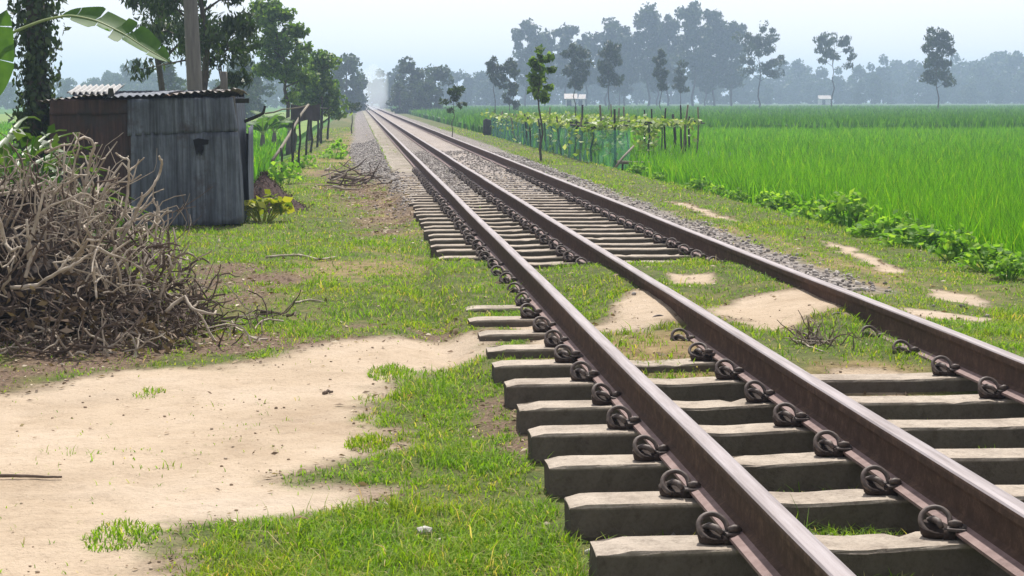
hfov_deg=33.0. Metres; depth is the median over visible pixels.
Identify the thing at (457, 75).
wood tree
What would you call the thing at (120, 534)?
grass tuft
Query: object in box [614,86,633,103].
wood tree
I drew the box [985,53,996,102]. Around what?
wood tree
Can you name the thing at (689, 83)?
wood tree
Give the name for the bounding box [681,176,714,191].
leafy weed
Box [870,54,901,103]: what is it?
wood tree
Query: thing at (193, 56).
utility pole
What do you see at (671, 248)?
sleeper
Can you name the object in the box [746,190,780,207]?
leafy weed
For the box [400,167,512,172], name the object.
sleeper
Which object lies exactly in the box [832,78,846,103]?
wood tree
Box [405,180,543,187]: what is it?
sleeper
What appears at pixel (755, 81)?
wood tree
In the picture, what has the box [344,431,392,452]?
grass tuft
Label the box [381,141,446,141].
sleeper
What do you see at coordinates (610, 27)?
grove tree
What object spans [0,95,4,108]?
wood tree
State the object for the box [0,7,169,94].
banana plant
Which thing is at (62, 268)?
dry branch
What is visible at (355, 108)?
sapling
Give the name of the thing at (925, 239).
leafy weed
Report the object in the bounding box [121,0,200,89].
shade tree
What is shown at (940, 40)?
field tree
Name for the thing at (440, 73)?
wood tree
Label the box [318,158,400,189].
branch heap
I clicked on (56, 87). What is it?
wood tree
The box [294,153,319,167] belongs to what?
bean plant
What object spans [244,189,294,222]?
yellowing plant
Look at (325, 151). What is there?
bean plant
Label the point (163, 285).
dry branch
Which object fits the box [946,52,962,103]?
wood tree
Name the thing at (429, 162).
ballast stones
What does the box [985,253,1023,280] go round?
leafy weed
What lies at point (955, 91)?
wood tree
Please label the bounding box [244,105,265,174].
bamboo prop
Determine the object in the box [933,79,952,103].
wood tree
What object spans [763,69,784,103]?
wood tree
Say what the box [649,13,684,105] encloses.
grove tree
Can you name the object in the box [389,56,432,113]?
wood tree
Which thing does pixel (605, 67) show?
field tree
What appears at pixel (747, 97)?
wood tree
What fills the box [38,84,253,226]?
tin shed
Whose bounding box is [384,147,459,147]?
sleeper
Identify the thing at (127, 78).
wood tree
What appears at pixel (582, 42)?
grove tree
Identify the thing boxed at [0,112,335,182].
rice crop
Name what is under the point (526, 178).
sleeper
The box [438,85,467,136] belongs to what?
sapling
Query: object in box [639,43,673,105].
grove tree
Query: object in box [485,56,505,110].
field tree
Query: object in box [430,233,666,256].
sleeper
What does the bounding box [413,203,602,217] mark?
sleeper
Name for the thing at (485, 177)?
sleeper
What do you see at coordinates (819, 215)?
leafy weed
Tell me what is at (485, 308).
sleeper
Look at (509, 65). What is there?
field tree
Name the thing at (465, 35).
sky
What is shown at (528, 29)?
grove tree
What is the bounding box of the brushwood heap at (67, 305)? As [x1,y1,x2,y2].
[0,129,306,358]
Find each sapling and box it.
[345,101,362,132]
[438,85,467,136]
[525,44,557,160]
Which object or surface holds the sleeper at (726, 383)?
on the ground at (52, 520)
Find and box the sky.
[0,0,1023,102]
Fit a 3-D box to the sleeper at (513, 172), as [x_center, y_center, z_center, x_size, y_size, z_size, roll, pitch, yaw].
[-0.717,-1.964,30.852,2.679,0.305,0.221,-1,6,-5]
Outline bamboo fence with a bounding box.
[265,96,329,173]
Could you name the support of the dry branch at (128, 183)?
on the brushwood heap at (67, 305)
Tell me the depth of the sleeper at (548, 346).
9.29 m
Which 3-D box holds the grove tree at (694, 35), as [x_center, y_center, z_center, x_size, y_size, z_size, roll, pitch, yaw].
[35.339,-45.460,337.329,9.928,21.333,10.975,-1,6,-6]
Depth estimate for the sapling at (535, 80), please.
41.89 m
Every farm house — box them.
[564,94,577,105]
[578,94,586,106]
[817,95,830,104]
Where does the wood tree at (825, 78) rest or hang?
on the ground at (52, 520)
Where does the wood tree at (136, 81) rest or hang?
on the ground at (52, 520)
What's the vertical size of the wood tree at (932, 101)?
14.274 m
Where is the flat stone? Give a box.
[417,526,432,534]
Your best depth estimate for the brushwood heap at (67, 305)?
10.24 m
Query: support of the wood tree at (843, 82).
on the ground at (52, 520)
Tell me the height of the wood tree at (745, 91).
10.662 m
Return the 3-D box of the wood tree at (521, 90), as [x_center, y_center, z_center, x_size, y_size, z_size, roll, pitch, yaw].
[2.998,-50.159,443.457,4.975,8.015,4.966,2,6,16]
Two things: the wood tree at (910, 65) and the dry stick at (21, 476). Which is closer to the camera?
the dry stick at (21, 476)
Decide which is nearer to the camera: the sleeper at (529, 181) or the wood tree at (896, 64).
the sleeper at (529, 181)
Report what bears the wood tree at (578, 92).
on the ground at (52, 520)
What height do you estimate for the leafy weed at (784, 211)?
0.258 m
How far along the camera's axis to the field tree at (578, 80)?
159.42 m
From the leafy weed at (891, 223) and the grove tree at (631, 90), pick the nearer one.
the leafy weed at (891, 223)
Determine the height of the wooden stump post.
2.069 m
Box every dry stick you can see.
[0,474,61,477]
[266,254,336,259]
[295,299,323,303]
[322,389,332,394]
[799,340,824,351]
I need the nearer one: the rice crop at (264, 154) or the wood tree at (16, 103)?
the rice crop at (264, 154)
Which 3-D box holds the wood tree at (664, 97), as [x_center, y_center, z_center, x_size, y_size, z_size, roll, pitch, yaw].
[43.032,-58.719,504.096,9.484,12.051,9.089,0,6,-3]
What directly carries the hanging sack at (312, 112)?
hanging from the bamboo fence
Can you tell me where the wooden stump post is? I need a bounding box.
[220,71,227,89]
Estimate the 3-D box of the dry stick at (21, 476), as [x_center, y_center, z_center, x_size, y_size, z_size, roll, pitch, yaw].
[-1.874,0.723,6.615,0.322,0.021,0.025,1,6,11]
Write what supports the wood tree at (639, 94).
on the ground at (52, 520)
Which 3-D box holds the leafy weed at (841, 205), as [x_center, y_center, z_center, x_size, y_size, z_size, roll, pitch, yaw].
[3.964,-0.897,20.337,0.775,0.570,0.814,1,6,14]
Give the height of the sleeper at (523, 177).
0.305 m
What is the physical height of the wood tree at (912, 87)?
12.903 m
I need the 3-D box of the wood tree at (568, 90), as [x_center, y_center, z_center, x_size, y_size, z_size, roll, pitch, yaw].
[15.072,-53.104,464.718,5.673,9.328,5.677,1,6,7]
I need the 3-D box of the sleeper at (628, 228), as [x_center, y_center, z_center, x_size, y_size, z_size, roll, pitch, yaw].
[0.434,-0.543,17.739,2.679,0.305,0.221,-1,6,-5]
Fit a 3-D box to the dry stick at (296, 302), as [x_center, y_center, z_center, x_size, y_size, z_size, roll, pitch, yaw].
[-1.376,0.090,11.658,0.212,0.023,0.093,-2,6,-17]
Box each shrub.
[0,124,134,250]
[1,128,148,256]
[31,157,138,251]
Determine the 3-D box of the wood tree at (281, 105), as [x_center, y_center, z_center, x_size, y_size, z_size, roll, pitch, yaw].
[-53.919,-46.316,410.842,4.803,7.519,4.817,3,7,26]
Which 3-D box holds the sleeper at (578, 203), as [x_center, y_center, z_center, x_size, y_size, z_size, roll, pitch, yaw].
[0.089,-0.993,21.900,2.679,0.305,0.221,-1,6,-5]
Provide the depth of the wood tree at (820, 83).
505.92 m
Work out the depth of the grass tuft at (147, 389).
8.52 m
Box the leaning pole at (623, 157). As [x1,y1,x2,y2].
[614,145,633,167]
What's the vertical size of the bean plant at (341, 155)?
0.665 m
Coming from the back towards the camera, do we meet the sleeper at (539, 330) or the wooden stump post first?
the wooden stump post
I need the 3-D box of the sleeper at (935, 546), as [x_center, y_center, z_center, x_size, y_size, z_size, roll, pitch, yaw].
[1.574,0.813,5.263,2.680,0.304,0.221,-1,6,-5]
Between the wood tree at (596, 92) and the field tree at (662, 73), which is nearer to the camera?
the field tree at (662, 73)
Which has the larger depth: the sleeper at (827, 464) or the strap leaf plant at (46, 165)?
the strap leaf plant at (46, 165)
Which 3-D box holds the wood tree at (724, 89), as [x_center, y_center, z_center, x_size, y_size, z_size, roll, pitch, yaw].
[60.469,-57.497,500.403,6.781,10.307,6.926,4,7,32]
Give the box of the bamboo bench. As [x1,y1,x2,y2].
[617,160,648,171]
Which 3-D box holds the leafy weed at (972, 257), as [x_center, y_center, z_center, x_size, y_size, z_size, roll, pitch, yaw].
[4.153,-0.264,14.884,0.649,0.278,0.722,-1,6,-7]
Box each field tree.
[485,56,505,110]
[498,57,520,110]
[559,42,593,110]
[596,40,624,109]
[651,48,669,108]
[672,59,689,104]
[731,20,786,106]
[812,31,856,105]
[918,26,956,107]
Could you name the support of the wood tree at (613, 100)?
on the ground at (52, 520)
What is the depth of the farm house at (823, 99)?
434.95 m
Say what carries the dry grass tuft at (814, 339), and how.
on the ground at (52, 520)
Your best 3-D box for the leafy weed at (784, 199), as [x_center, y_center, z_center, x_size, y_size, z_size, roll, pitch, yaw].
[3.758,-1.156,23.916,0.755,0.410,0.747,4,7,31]
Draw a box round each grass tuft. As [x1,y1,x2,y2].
[81,517,164,551]
[132,385,165,398]
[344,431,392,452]
[367,362,416,381]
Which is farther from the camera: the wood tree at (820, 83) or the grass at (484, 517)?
the wood tree at (820, 83)
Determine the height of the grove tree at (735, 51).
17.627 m
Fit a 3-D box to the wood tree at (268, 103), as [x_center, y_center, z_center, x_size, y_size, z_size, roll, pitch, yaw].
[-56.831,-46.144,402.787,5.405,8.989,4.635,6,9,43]
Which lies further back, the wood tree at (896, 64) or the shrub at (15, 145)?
the wood tree at (896, 64)
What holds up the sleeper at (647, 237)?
on the ground at (52, 520)
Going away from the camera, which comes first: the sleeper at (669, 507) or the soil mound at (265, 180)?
the sleeper at (669, 507)
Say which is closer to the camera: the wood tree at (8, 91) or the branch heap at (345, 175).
the branch heap at (345, 175)
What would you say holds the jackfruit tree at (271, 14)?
on the ground at (52, 520)
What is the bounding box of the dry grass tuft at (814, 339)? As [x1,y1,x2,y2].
[777,310,864,349]
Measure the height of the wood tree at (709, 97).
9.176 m
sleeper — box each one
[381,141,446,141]
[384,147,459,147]
[399,168,515,173]
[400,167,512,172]
[400,169,516,175]
[400,171,522,176]
[400,178,538,185]
[401,177,534,183]
[403,172,526,178]
[403,173,528,179]
[404,182,547,189]
[404,186,555,194]
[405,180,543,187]
[405,184,551,192]
[406,188,562,197]
[408,175,531,181]
[408,190,564,199]
[409,195,576,206]
[411,192,573,202]
[413,197,584,209]
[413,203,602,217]
[415,200,591,211]
[416,205,602,221]
[419,209,611,224]
[420,213,618,229]
[423,220,635,239]
[424,216,627,229]
[428,224,647,244]
[429,228,665,245]
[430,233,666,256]
[436,238,681,259]
[438,244,704,262]
[465,292,531,311]
[468,303,543,326]
[478,250,706,268]
[478,312,843,340]
[486,325,884,358]
[487,256,725,269]
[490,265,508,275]
[492,340,919,384]
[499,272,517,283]
[504,356,977,408]
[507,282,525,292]
[516,377,1023,433]
[528,402,1023,462]
[544,430,1023,498]
[564,465,1023,540]
[589,505,1009,575]
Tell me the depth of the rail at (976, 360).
10.19 m
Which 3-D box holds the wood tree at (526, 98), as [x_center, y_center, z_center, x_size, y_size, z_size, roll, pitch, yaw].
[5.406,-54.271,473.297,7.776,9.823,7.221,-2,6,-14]
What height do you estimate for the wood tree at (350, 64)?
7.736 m
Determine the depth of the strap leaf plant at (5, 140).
14.69 m
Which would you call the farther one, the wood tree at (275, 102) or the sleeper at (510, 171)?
the wood tree at (275, 102)
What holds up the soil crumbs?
on the ground at (52, 520)
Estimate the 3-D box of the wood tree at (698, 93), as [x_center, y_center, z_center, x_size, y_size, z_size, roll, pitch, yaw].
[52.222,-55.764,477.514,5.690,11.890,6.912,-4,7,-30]
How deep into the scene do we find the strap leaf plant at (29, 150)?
15.40 m
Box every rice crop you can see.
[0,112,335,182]
[376,103,1023,138]
[499,124,1023,276]
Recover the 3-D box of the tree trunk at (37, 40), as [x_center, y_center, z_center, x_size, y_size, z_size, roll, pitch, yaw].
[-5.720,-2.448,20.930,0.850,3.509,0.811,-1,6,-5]
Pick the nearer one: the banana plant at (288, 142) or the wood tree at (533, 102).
the banana plant at (288, 142)
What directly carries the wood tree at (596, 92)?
on the ground at (52, 520)
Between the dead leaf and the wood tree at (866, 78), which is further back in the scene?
the wood tree at (866, 78)
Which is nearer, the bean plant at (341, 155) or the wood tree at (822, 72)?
the bean plant at (341, 155)
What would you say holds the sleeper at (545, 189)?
on the ground at (52, 520)
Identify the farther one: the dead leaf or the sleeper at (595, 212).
the sleeper at (595, 212)
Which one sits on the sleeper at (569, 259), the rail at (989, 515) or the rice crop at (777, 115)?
the rail at (989, 515)
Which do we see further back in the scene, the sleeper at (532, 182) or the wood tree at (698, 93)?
the wood tree at (698, 93)
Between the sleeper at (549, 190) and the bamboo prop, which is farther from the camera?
the sleeper at (549, 190)
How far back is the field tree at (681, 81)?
190.95 m
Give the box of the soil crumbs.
[0,279,1001,575]
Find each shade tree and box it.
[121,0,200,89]
[123,0,263,89]
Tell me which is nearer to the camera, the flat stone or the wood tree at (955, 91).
the flat stone
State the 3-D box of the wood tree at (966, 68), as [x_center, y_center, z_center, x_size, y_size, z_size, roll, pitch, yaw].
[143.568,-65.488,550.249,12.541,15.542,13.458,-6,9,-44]
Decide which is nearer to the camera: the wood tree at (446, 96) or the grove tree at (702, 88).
the grove tree at (702, 88)
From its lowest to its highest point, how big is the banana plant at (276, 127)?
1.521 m
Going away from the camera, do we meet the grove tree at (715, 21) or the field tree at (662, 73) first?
the field tree at (662, 73)
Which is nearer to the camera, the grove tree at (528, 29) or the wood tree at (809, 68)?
the grove tree at (528, 29)
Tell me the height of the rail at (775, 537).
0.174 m
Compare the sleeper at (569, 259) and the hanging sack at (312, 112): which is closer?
the sleeper at (569, 259)
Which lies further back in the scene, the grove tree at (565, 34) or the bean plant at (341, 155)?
the grove tree at (565, 34)
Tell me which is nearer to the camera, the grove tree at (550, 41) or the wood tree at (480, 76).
the grove tree at (550, 41)
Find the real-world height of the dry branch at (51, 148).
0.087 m
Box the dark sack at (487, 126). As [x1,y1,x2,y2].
[483,119,491,135]
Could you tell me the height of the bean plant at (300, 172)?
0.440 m
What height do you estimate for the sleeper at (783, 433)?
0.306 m
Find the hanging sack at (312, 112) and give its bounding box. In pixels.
[290,104,319,120]
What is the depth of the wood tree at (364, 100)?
227.18 m
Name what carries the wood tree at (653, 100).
on the ground at (52, 520)
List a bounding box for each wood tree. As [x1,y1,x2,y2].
[0,82,14,109]
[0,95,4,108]
[10,81,17,108]
[14,81,26,107]
[54,78,63,98]
[59,77,73,97]
[87,77,104,85]
[99,70,112,85]
[104,72,129,90]
[120,63,135,90]
[122,58,143,90]
[129,62,158,90]
[157,58,186,89]
[209,79,216,89]
[212,63,234,89]
[229,55,259,117]
[248,62,276,116]
[252,81,268,103]
[262,76,274,107]
[262,77,289,107]
[279,83,290,107]
[325,68,349,99]
[332,52,365,112]
[354,77,370,111]
[366,68,391,108]
[385,65,409,106]
[385,80,412,113]
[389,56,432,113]
[407,79,437,109]
[421,64,453,109]
[439,73,455,104]
[440,68,472,104]
[459,73,474,105]
[472,70,492,104]
[472,77,481,104]
[476,78,507,105]
[494,78,508,104]
[517,74,534,104]
[518,84,529,104]
[529,73,554,104]
[546,62,562,104]
[558,74,577,104]
[569,89,585,104]
[582,82,605,104]
[603,88,620,104]
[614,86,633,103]
[624,74,652,104]
[642,91,663,103]
[651,84,672,103]
[661,62,684,103]
[672,69,691,103]
[685,67,695,103]
[691,77,703,103]
[701,85,722,104]
[715,87,726,103]
[717,60,749,103]
[737,76,752,103]
[740,76,754,103]
[750,65,774,103]
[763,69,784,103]
[773,60,790,103]
[778,58,815,103]
[801,65,812,103]
[803,66,829,99]
[810,78,828,103]
[820,70,830,103]
[825,66,852,103]
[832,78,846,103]
[841,64,868,103]
[851,79,867,103]
[860,62,885,103]
[866,74,883,103]
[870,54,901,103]
[885,60,902,103]
[896,59,921,94]
[902,63,933,103]
[903,87,914,103]
[923,65,942,103]
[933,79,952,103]
[939,58,955,103]
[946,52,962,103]
[947,58,983,103]
[948,78,963,103]
[981,50,1012,103]
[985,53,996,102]
[994,50,1023,103]
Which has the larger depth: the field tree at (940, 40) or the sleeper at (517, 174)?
the field tree at (940, 40)
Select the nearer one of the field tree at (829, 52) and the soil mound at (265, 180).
the soil mound at (265, 180)
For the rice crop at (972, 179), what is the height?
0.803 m
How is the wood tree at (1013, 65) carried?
on the ground at (52, 520)
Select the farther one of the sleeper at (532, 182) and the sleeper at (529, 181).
the sleeper at (529, 181)
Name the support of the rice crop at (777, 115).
on the ground at (52, 520)
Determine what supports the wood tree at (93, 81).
on the ground at (52, 520)
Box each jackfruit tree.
[247,0,320,150]
[286,63,310,140]
[296,49,352,140]
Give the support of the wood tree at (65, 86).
on the ground at (52, 520)
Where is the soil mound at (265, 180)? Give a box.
[254,168,313,213]
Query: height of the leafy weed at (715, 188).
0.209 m
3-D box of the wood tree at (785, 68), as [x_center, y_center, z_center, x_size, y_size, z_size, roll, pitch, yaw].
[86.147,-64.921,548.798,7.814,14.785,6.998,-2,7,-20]
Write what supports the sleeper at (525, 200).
on the ground at (52, 520)
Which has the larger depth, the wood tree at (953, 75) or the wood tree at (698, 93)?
the wood tree at (953, 75)
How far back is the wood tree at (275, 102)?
392.08 m
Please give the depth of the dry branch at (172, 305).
9.94 m
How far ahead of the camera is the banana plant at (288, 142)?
55.33 m
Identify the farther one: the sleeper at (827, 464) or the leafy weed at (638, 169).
the leafy weed at (638, 169)
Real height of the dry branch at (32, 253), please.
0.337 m
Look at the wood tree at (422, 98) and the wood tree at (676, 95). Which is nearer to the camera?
the wood tree at (422, 98)
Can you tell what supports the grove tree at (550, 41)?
on the ground at (52, 520)
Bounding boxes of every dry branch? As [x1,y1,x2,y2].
[0,218,21,251]
[10,247,101,289]
[24,219,39,277]
[44,139,71,153]
[74,136,97,186]
[92,266,101,298]
[115,152,144,213]
[117,156,162,244]
[159,254,172,298]
[165,295,216,314]
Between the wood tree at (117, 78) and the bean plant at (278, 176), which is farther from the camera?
the wood tree at (117, 78)
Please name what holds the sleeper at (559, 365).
on the ground at (52, 520)
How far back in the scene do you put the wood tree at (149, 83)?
390.69 m
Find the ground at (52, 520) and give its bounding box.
[0,102,1023,575]
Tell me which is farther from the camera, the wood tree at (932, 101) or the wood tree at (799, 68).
the wood tree at (799, 68)
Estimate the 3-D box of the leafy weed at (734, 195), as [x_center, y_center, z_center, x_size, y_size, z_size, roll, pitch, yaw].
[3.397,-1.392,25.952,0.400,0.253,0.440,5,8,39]
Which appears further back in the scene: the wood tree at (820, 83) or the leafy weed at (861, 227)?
the wood tree at (820, 83)
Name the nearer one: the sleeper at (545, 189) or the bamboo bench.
the sleeper at (545, 189)
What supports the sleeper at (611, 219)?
on the ground at (52, 520)
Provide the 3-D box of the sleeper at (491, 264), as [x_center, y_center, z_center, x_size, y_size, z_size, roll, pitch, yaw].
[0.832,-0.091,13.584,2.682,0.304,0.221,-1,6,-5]
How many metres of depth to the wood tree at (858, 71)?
506.23 m
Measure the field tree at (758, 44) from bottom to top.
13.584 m
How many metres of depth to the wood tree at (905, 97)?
520.30 m
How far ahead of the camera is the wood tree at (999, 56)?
555.32 m
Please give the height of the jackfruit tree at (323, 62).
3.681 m
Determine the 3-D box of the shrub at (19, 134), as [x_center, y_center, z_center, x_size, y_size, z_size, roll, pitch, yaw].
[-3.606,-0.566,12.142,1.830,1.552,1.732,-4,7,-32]
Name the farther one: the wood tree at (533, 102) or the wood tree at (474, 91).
the wood tree at (533, 102)
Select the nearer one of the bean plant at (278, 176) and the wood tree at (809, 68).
the bean plant at (278, 176)
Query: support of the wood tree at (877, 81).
on the ground at (52, 520)
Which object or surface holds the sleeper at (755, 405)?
on the ground at (52, 520)
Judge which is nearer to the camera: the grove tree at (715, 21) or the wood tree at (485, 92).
the grove tree at (715, 21)
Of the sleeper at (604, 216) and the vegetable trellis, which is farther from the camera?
the vegetable trellis
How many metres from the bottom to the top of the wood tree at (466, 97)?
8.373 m
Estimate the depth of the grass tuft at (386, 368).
8.98 m
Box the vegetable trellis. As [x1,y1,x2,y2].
[480,104,704,167]
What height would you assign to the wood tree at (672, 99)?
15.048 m
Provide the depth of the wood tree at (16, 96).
364.61 m
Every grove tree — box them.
[510,17,548,105]
[535,28,557,105]
[547,22,582,93]
[574,31,602,105]
[586,17,625,105]
[609,25,642,104]
[609,70,634,105]
[630,1,666,105]
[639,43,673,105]
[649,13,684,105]
[666,0,716,105]
[692,42,720,105]
[696,9,732,105]
[710,20,747,105]
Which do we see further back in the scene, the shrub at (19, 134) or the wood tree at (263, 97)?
the wood tree at (263, 97)
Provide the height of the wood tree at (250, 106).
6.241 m
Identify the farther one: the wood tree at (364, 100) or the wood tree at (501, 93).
the wood tree at (501, 93)
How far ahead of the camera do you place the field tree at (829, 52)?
252.49 m
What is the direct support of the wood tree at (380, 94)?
on the ground at (52, 520)
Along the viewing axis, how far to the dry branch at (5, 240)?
9.62 m
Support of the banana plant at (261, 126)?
on the ground at (52, 520)
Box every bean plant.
[268,159,306,183]
[284,165,301,177]
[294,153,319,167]
[316,148,335,157]
[319,141,350,158]
[327,138,349,149]
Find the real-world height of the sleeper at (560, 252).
0.304 m
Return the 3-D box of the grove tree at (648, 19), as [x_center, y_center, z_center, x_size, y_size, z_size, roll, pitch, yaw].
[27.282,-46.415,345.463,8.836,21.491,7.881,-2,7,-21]
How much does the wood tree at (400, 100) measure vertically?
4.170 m
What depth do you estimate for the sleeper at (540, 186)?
26.03 m
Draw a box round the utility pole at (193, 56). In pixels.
[183,0,201,89]
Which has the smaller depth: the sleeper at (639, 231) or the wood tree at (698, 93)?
the sleeper at (639, 231)
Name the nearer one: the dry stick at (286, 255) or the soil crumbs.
the soil crumbs
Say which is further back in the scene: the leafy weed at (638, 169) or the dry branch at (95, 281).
the leafy weed at (638, 169)
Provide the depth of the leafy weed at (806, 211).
21.73 m
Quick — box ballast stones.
[339,138,988,553]
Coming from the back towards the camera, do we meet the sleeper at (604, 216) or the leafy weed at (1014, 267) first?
the sleeper at (604, 216)
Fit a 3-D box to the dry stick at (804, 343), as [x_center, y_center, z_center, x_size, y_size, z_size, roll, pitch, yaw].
[1.564,0.305,9.065,0.024,0.012,0.414,-1,6,-7]
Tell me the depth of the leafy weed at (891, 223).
18.18 m
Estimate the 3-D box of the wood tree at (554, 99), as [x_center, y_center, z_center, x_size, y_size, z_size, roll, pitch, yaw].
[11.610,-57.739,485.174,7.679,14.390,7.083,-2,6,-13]
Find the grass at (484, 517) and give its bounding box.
[0,125,1023,575]
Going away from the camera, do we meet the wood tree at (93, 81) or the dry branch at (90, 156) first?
the dry branch at (90, 156)
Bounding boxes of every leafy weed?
[625,162,647,174]
[652,172,667,180]
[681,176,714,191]
[704,185,729,196]
[724,187,751,201]
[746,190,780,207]
[753,190,806,211]
[779,203,810,219]
[787,194,828,222]
[807,212,853,224]
[818,188,882,227]
[846,216,898,237]
[867,222,958,250]
[877,209,929,245]
[927,222,977,260]
[950,241,1023,271]
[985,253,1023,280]
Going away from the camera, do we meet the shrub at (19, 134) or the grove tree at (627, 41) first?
the shrub at (19, 134)
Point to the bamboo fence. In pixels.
(292, 144)
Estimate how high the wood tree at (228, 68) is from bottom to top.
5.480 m
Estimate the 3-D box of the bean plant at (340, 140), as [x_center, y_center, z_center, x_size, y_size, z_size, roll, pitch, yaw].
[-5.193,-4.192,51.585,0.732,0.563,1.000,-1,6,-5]
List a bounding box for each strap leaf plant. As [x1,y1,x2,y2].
[0,116,134,199]
[0,130,148,218]
[6,138,148,222]
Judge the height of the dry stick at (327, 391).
0.025 m
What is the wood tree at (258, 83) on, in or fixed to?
on the ground at (52, 520)
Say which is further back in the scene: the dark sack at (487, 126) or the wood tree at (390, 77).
the wood tree at (390, 77)
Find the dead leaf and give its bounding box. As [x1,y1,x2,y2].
[292,515,308,518]
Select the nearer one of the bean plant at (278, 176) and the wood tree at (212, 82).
the bean plant at (278, 176)
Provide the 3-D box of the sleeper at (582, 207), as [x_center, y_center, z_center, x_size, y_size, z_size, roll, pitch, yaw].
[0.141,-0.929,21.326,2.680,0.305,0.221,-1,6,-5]
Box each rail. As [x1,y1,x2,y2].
[366,109,855,575]
[367,107,1023,575]
[369,105,1023,404]
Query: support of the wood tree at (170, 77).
on the ground at (52, 520)
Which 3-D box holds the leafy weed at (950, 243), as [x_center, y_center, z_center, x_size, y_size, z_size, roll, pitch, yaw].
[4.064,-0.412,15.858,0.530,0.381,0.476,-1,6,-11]
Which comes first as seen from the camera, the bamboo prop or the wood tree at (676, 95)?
the bamboo prop
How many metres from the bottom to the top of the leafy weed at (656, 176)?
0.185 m
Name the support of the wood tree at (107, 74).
on the ground at (52, 520)
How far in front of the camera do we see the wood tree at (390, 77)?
315.81 m
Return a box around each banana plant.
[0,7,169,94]
[246,113,292,148]
[251,110,291,144]
[277,116,300,154]
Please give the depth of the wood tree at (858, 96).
467.16 m
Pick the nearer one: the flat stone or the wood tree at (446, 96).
the flat stone
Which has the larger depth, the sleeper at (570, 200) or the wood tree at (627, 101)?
the wood tree at (627, 101)
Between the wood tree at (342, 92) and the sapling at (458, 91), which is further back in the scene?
the wood tree at (342, 92)
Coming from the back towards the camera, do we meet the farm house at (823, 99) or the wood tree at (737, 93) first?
the wood tree at (737, 93)
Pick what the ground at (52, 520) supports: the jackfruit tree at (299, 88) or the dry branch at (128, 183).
the jackfruit tree at (299, 88)
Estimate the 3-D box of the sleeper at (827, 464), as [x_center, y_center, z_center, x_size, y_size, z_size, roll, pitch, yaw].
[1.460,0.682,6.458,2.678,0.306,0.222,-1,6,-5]
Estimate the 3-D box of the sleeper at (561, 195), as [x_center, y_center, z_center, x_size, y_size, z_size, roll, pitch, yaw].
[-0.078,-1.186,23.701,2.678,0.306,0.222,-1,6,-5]
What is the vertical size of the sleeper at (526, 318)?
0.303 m
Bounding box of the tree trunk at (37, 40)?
[5,0,71,184]
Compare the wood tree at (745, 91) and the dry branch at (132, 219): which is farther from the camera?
the wood tree at (745, 91)
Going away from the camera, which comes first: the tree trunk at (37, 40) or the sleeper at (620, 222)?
the sleeper at (620, 222)
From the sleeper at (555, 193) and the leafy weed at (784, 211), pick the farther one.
the sleeper at (555, 193)
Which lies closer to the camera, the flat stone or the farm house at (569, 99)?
the flat stone
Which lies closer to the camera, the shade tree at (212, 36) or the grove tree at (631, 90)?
the shade tree at (212, 36)
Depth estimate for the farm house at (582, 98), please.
334.35 m
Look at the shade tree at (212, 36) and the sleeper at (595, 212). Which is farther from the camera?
the shade tree at (212, 36)
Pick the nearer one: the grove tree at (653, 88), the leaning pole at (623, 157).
the leaning pole at (623, 157)

